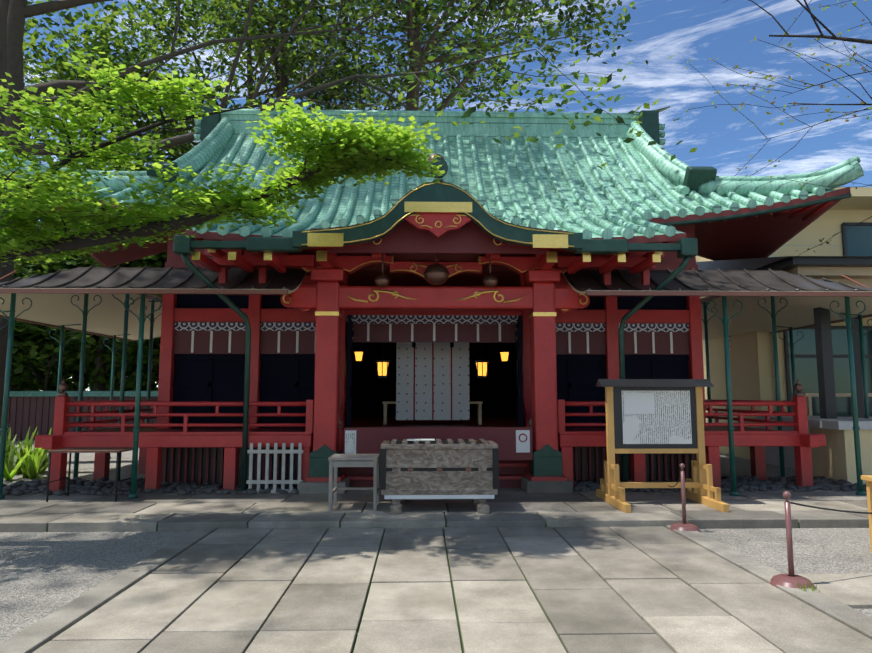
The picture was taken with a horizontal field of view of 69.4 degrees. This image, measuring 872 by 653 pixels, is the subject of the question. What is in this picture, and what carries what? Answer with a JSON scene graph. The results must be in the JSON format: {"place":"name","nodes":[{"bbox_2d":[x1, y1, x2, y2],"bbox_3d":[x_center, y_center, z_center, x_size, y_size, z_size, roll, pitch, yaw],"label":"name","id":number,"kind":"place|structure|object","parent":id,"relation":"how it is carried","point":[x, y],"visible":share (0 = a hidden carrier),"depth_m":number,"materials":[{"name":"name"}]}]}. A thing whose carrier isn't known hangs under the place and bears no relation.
{"place":"outdoors","nodes":[
{"label":"outdoors","id":0,"kind":"place"},
{"bbox_2d":[157,267,705,428],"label":"shrine hall","id":1,"kind":"structure","parent":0,"point":[202,347],"depth_m":10.76,"materials":[{"name":"red wood"}]},
{"bbox_2d":[0,102,863,266],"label":"roof","id":2,"kind":"structure","parent":1,"relation":"on","point":[638,190],"depth_m":11.87,"materials":[{"name":"teal metal"}]},
{"bbox_2d":[0,525,871,652],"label":"stone path","id":3,"kind":"structure","parent":0,"point":[655,589],"depth_m":4.55,"materials":[{"name":"grey stone"}]},
{"bbox_2d":[669,463,700,532],"bbox_3d":[2.719,1.881,6.917,0.325,0.745,0.330,0,-6,-1],"label":"stanchion","id":4,"kind":"object","parent":3,"relation":"on","point":[683,525],"visible":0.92,"depth_m":6.88,"materials":[{"name":"red metal"}]},
{"bbox_2d":[769,491,815,588],"bbox_3d":[2.767,1.669,4.928,0.325,0.745,0.330,0,-6,-1],"label":"stanchion","id":5,"kind":"object","parent":3,"relation":"on","point":[789,580],"visible":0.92,"depth_m":4.90,"materials":[{"name":"red metal"}]},
{"bbox_2d":[668,475,871,513],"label":"rope","id":6,"kind":"object","parent":5,"relation":"attached to","point":[809,505],"visible":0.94,"depth_m":5.13,"materials":[{"name":"fabric"}]},
{"bbox_2d":[796,579,819,591],"bbox_3d":[2.790,1.950,4.718,0.156,0.140,0.133,0,-6,-1],"label":"grass tuft","id":7,"kind":"object","parent":3,"relation":"on","point":[812,588],"visible":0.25,"depth_m":4.72,"materials":[{"name":"green plant"}]},
{"bbox_2d":[0,441,871,643],"bbox_3d":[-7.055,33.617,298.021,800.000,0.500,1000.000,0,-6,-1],"label":"ground","id":8,"kind":"structure","parent":0,"point":[43,575],"depth_m":6.01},
{"bbox_2d":[0,425,50,480],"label":"strap leaf plants","id":9,"kind":"object","parent":8,"relation":"on","point":[26,461],"visible":0.73,"depth_m":11.20,"materials":[{"name":"green plant"}]},
{"bbox_2d":[9,324,87,407],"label":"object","id":10,"kind":"object","parent":8,"relation":"on","point":[22,388],"depth_m":22.06,"materials":[{"name":"green plant"}]},
{"bbox_2d":[11,259,96,390],"bbox_3d":[-16.024,-0.060,22.009,7.038,8.012,7.327,0,-6,-1],"label":"grove tree","id":11,"kind":"object","parent":8,"relation":"on","point":[36,341],"depth_m":22.85,"materials":[{"name":"green plant"}]},
{"bbox_2d":[11,219,143,390],"bbox_3d":[-13.350,-0.472,21.269,7.015,8.676,5.792,0,-6,-1],"label":"tree","id":12,"kind":"object","parent":8,"relation":"on","point":[26,345],"visible":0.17,"depth_m":20.43,"materials":[{"name":"green plant"}]},
{"bbox_2d":[6,391,157,440],"bbox_3d":[-22.764,2.879,20.281,35.020,1.600,0.500,0,-6,-1],"label":"board fence","id":13,"kind":"object","parent":8,"relation":"on","point":[32,410],"visible":0.21,"depth_m":20.48,"materials":[{"name":"brown wood"}]},
{"bbox_2d":[10,323,159,390],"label":"sunlit shrubs","id":14,"kind":"object","parent":8,"relation":"on","point":[130,384],"visible":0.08,"depth_m":22.09,"materials":[{"name":"green plant"}]},
{"bbox_2d":[14,211,166,390],"bbox_3d":[-11.175,-0.517,23.069,8.126,9.147,9.952,0,-6,-1],"label":"grove tree","id":15,"kind":"object","parent":8,"relation":"on","point":[100,387],"visible":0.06,"depth_m":21.57,"materials":[{"name":"green plant"}]},
{"bbox_2d":[22,170,163,390],"bbox_3d":[-23.683,-1.160,27.216,37.887,11.128,3.608,0,-6,-1],"label":"hedge treeline","id":16,"kind":"object","parent":8,"relation":"on","point":[107,377],"visible":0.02,"depth_m":25.98,"materials":[{"name":"green plant"}]},
{"bbox_2d":[16,0,175,390],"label":"grove tree","id":17,"kind":"object","parent":8,"relation":"on","point":[62,68],"visible":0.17,"depth_m":21.87,"materials":[{"name":"green plant"}]},
{"bbox_2d":[16,0,179,377],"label":"grove tree","id":18,"kind":"object","parent":8,"relation":"on","point":[35,56],"visible":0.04,"depth_m":25.88,"materials":[{"name":"green plant"}]},
{"bbox_2d":[25,29,201,170],"bbox_3d":[-12.680,-5.207,32.087,19.612,20.390,15.951,4,-7,-30],"label":"grove tree","id":19,"kind":"object","parent":8,"relation":"on","point":[118,167],"depth_m":30.55,"materials":[{"name":"green plant"}]},
{"bbox_2d":[88,257,165,390],"bbox_3d":[-11.258,0.379,24.500,5.147,7.669,6.655,0,-6,-1],"label":"tree","id":20,"kind":"object","parent":8,"relation":"on","point":[135,368],"depth_m":24.35,"materials":[{"name":"green plant"}]},
{"bbox_2d":[14,94,242,278],"bbox_3d":[-10.350,-3.149,25.282,13.260,14.851,9.984,3,-7,-25],"label":"grove tree","id":21,"kind":"object","parent":8,"relation":"on","point":[159,152],"visible":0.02,"depth_m":26.07,"materials":[{"name":"green plant"}]},
{"bbox_2d":[91,164,166,388],"bbox_3d":[-9.241,-0.588,24.696,10.604,9.633,6.829,0,-6,-1],"label":"tree","id":22,"kind":"object","parent":8,"relation":"on","point":[139,166],"depth_m":22.93,"materials":[{"name":"green plant"}]},
{"bbox_2d":[131,341,159,378],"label":"tree","id":23,"kind":"object","parent":8,"relation":"on","point":[146,377],"depth_m":21.48,"materials":[{"name":"green plant"}]},
{"bbox_2d":[0,265,307,498],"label":"canopy","id":24,"kind":"object","parent":8,"relation":"on","point":[124,304],"visible":0.88,"depth_m":9.85,"materials":[{"name":"brown"}]},
{"bbox_2d":[144,252,166,340],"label":"grove tree","id":25,"kind":"object","parent":8,"relation":"on","point":[160,263],"depth_m":21.43,"materials":[{"name":"green plant"}]},
{"bbox_2d":[0,43,444,266],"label":"maple tree","id":26,"kind":"object","parent":8,"relation":"on","point":[369,148],"visible":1,"depth_m":6.26,"materials":[{"name":"green plant"}]},
{"bbox_2d":[24,0,443,170],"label":"tree","id":27,"kind":"object","parent":8,"relation":"on","point":[249,90],"visible":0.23,"depth_m":28.57,"materials":[{"name":"green plant"}]},
{"bbox_2d":[40,0,500,170],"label":"tree","id":28,"kind":"object","parent":8,"relation":"on","point":[150,20],"visible":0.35,"depth_m":25.07,"materials":[{"name":"green plant"}]},
{"bbox_2d":[0,0,580,173],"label":"tree","id":29,"kind":"object","parent":8,"relation":"on","point":[4,6],"visible":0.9,"depth_m":12.64,"materials":[{"name":"green plant"}]},
{"bbox_2d":[0,0,696,434],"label":"tree","id":30,"kind":"object","parent":8,"relation":"on","point":[20,12],"visible":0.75,"depth_m":14.25,"materials":[{"name":"green plant"}]},
{"bbox_2d":[5,187,851,490],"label":"roof eaves","id":31,"kind":"object","parent":8,"relation":"on","point":[495,391],"visible":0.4,"depth_m":10.96,"materials":[{"name":"red wood"}]},
{"bbox_2d":[344,427,532,460],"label":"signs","id":32,"kind":"object","parent":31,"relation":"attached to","point":[514,443],"visible":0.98,"depth_m":9.15,"materials":[{"name":"white paint"}]},
{"bbox_2d":[0,482,868,531],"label":"stone platform","id":33,"kind":"structure","parent":8,"relation":"on","point":[35,511],"depth_m":7.56,"materials":[{"name":"grey stone"}]},
{"bbox_2d":[46,447,132,501],"bbox_3d":[-4.658,1.997,8.540,0.950,0.660,0.550,0,-6,-1],"label":"iron table","id":34,"kind":"object","parent":33,"relation":"on","point":[117,450],"visible":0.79,"depth_m":8.35,"materials":[{"name":"grey"}]},
{"bbox_2d":[246,443,302,492],"bbox_3d":[-2.315,2.036,9.071,0.800,0.705,0.060,0,-6,-1],"label":"picket fence","id":35,"kind":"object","parent":33,"relation":"on","point":[275,481],"depth_m":9.06,"materials":[{"name":"white wood"}]},
{"bbox_2d":[328,454,379,510],"bbox_3d":[-1.016,1.941,7.880,0.600,0.640,0.510,0,-6,-1],"label":"table","id":36,"kind":"object","parent":33,"relation":"on","point":[336,461],"visible":0.88,"depth_m":7.67,"materials":[{"name":"grey wood"}]},
{"bbox_2d":[192,181,663,493],"bbox_3d":[0.001,0.306,9.469,7.000,4.240,2.629,0,-6,-1],"label":"shrine porch","id":37,"kind":"object","parent":33,"relation":"on","point":[439,217],"visible":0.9,"depth_m":9.25,"materials":[{"name":"red wood"}]},
{"bbox_2d":[34,379,825,491],"bbox_3d":[-0.075,1.975,12.427,11.640,1.730,6.850,0,-6,-1],"label":"veranda","id":38,"kind":"object","parent":33,"relation":"on","point":[185,454],"visible":0.62,"depth_m":9.36,"materials":[{"name":"red wood"}]},
{"bbox_2d":[2,475,866,495],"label":"cobble pebbles","id":39,"kind":"object","parent":33,"relation":"on","point":[94,487],"visible":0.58,"depth_m":9.28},
{"bbox_2d":[339,390,531,487],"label":"shrine stairs","id":40,"kind":"structure","parent":33,"relation":"on","point":[512,473],"depth_m":9.69,"materials":[{"name":"red wood"}]},
{"bbox_2d":[380,439,498,513],"bbox_3d":[0.035,1.842,7.891,1.430,0.840,0.840,0,-6,-1],"label":"offering box","id":41,"kind":"object","parent":33,"relation":"on","point":[437,469],"visible":1,"depth_m":7.59,"materials":[{"name":"grey wood"}]},
{"bbox_2d":[595,379,728,512],"bbox_3d":[2.859,1.490,8.199,1.460,1.605,1.240,0,-6,-1],"label":"notice board","id":42,"kind":"object","parent":33,"relation":"on","point":[654,415],"visible":1,"depth_m":8.20,"materials":[{"name":"brown wood"}]},
{"bbox_2d":[267,0,636,111],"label":"tree","id":43,"kind":"object","parent":8,"relation":"on","point":[414,93],"visible":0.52,"depth_m":26.32,"materials":[{"name":"green plant"}]},
{"bbox_2d":[562,268,871,495],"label":"canopy","id":44,"kind":"object","parent":8,"relation":"on","point":[743,301],"visible":0.77,"depth_m":10.00,"materials":[{"name":"brown"}]},
{"bbox_2d":[683,0,871,270],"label":"tree","id":45,"kind":"object","parent":8,"relation":"on","point":[833,36],"visible":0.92,"depth_m":9.74,"materials":[{"name":"brown plant"}]},
{"bbox_2d":[861,475,871,552],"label":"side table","id":46,"kind":"object","parent":8,"relation":"on","point":[868,478],"visible":1,"depth_m":6.04,"materials":[{"name":"yellow wood"}]},
{"bbox_2d":[23,0,871,390],"label":"sky","id":47,"kind":"structure","parent":0,"point":[698,31],"materials":[{"name":"blue"}]},
{"bbox_2d":[696,187,871,483],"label":"office building","id":48,"kind":"structure","parent":0,"point":[821,362],"depth_m":14.11,"materials":[{"name":"concrete"}]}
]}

